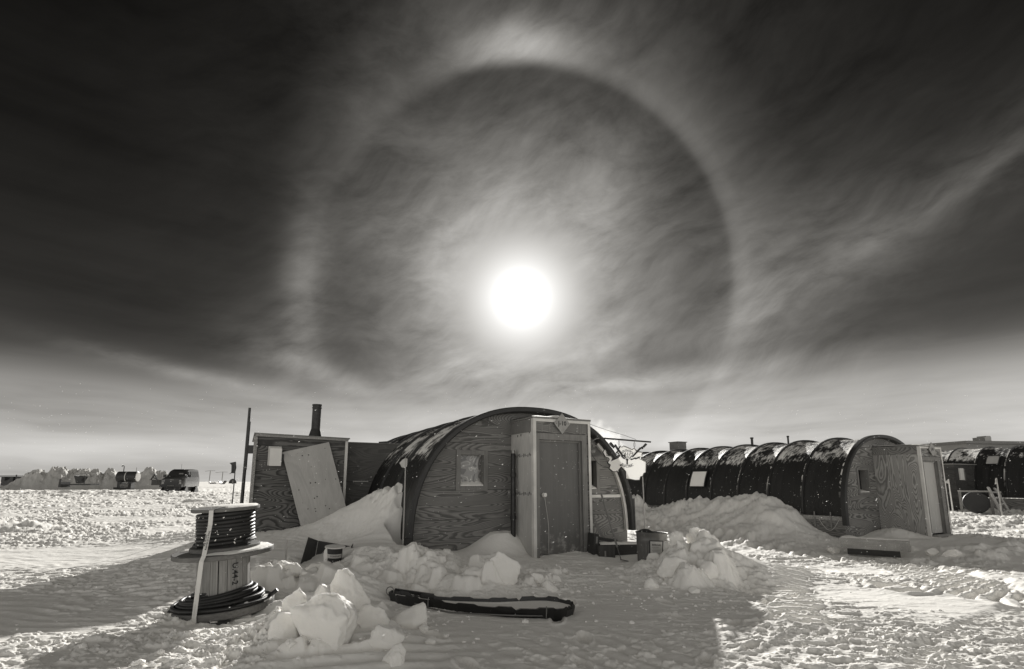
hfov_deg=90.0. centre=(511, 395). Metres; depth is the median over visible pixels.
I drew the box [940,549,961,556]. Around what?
snow block
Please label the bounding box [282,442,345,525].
plywood sheet
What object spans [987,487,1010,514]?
ladder
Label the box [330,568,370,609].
snow block
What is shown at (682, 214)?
sky
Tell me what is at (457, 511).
arched hut
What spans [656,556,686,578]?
snow block
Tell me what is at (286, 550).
stake
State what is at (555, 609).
cargo sled
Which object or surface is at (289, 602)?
snow block
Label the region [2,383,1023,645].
ice crystals
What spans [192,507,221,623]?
ratchet strap
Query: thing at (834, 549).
snow block
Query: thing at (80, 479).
freight sled
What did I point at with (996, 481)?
marker pole
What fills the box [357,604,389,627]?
snow block
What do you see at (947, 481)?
marker pole
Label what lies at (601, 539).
cardboard box
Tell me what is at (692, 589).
snow block
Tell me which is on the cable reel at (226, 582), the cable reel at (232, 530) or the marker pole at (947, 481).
the cable reel at (232, 530)
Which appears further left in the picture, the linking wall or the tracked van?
the tracked van
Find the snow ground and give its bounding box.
[0,482,1023,668]
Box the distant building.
[923,436,1023,449]
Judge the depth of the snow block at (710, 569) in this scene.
6.74 m
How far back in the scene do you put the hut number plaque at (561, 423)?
9.56 m
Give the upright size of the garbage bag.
0.105 m
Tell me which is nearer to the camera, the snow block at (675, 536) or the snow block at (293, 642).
the snow block at (293, 642)
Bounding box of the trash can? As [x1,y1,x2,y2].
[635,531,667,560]
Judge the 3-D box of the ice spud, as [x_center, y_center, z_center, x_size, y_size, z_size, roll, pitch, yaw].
[1.825,2.318,9.175,0.147,1.118,0.996,2,-10,-9]
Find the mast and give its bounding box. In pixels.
[240,408,253,502]
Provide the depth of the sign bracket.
10.36 m
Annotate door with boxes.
[539,442,579,554]
[923,462,942,532]
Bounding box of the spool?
[325,544,344,562]
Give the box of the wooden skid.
[839,535,910,557]
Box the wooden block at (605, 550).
[597,545,614,557]
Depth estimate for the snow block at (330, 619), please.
4.05 m
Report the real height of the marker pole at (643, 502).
1.353 m
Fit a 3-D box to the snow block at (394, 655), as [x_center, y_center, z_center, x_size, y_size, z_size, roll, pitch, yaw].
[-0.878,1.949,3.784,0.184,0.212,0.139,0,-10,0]
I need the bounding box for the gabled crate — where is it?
[150,474,161,484]
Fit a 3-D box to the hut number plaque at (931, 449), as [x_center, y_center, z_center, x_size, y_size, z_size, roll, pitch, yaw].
[12.792,1.624,15.592,0.376,0.424,0.026,5,-11,-27]
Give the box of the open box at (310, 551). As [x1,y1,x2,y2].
[300,537,352,563]
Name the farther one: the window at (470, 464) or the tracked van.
the tracked van
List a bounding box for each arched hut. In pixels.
[368,407,635,557]
[616,435,952,537]
[940,445,1023,510]
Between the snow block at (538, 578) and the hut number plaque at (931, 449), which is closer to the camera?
the snow block at (538, 578)
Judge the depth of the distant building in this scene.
62.55 m
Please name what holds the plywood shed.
on the snow ground
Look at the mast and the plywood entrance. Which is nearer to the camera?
the mast
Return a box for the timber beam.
[599,541,636,554]
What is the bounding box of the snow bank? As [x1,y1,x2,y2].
[0,466,167,489]
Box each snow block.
[267,612,298,640]
[282,587,306,610]
[285,638,296,650]
[286,562,304,577]
[290,593,357,650]
[313,584,330,596]
[323,548,327,560]
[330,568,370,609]
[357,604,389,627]
[368,624,404,649]
[382,643,405,666]
[391,602,427,629]
[490,552,519,584]
[529,572,543,584]
[541,580,557,591]
[644,578,658,587]
[646,552,658,558]
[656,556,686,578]
[663,541,669,550]
[668,530,683,546]
[676,540,689,550]
[686,527,709,543]
[688,586,699,592]
[696,559,717,579]
[827,546,839,553]
[925,548,938,555]
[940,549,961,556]
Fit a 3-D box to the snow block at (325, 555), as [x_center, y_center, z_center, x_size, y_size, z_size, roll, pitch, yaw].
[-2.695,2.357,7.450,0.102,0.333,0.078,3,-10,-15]
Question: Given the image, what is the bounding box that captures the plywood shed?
[249,404,349,531]
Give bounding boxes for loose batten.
[592,514,603,537]
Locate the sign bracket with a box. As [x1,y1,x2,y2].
[590,424,650,466]
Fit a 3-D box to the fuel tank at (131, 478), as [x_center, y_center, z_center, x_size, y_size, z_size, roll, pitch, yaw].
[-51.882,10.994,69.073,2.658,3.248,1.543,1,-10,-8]
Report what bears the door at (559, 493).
in the arched hut at (457, 511)
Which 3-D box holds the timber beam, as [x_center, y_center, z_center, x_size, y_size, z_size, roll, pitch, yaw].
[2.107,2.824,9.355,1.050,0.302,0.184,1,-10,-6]
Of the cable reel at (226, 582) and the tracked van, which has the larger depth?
the tracked van
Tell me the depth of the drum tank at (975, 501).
22.30 m
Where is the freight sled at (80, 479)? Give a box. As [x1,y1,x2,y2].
[58,475,98,486]
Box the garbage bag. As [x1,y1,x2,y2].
[638,529,653,532]
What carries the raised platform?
on the snow ground
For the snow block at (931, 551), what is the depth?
12.13 m
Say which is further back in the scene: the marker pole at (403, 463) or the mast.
the mast
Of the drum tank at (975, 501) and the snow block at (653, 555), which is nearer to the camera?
the snow block at (653, 555)
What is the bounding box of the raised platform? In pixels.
[0,475,22,485]
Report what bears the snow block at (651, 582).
on the snow ground
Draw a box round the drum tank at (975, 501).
[957,490,994,514]
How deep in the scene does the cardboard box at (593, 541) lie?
9.24 m
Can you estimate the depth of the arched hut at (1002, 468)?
25.32 m
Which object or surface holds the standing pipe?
on the snow ground
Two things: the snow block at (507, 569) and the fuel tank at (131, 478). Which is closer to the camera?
the snow block at (507, 569)
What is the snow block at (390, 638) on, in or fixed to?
on the snow ground
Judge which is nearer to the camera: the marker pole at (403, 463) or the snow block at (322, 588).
the snow block at (322, 588)
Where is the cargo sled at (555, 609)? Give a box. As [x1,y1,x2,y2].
[386,586,574,621]
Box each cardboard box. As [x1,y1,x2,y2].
[587,533,599,554]
[599,537,616,541]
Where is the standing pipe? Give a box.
[510,450,515,536]
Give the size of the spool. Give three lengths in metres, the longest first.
0.290 x 0.290 x 0.263 m
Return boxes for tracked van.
[159,466,198,491]
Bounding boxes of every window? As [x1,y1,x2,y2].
[456,450,487,490]
[591,457,599,492]
[689,471,707,486]
[856,468,870,493]
[985,455,1000,464]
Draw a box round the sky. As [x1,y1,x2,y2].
[0,0,1023,481]
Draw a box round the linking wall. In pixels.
[345,442,399,505]
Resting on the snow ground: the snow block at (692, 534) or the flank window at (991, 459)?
the snow block at (692, 534)
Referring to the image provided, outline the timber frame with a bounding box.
[992,491,1003,510]
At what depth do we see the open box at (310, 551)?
7.90 m
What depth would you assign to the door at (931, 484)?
15.44 m
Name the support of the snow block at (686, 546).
on the snow ground
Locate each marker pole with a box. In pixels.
[230,462,235,503]
[400,458,406,544]
[642,477,644,528]
[946,479,953,513]
[995,478,1002,515]
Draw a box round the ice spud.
[600,493,627,561]
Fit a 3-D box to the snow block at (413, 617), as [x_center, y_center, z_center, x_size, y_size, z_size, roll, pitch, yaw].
[-0.948,2.095,4.748,0.345,0.339,0.265,0,-10,0]
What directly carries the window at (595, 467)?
in the arched hut at (457, 511)
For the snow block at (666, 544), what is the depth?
7.99 m
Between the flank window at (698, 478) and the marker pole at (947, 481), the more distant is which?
the marker pole at (947, 481)
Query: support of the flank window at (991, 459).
in the arched hut at (1002, 468)
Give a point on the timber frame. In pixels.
(998, 498)
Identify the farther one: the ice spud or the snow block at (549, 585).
the ice spud
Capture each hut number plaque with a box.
[554,413,569,433]
[929,443,934,455]
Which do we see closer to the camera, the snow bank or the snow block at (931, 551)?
the snow block at (931, 551)
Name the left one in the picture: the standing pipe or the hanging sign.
the standing pipe
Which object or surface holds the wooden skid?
on the snow ground
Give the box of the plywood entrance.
[942,464,976,510]
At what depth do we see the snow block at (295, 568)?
6.51 m
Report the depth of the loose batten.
9.71 m
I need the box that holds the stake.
[285,539,287,560]
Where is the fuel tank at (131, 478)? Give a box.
[113,465,140,489]
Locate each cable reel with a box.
[167,542,278,624]
[189,503,259,554]
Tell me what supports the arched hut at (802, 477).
on the snow ground
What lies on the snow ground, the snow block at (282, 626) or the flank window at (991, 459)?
the snow block at (282, 626)
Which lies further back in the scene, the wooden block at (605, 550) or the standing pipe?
the standing pipe
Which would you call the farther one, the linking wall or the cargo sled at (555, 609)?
the linking wall
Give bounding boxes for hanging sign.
[602,441,646,480]
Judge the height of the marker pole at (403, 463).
1.654 m
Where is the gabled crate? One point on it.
(156, 482)
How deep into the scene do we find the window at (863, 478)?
16.17 m
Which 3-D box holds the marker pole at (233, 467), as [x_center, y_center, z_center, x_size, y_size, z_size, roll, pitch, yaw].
[-7.240,2.360,13.191,0.176,1.325,0.032,0,-10,0]
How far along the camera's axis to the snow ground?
6.23 m
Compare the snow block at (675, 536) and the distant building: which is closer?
the snow block at (675, 536)

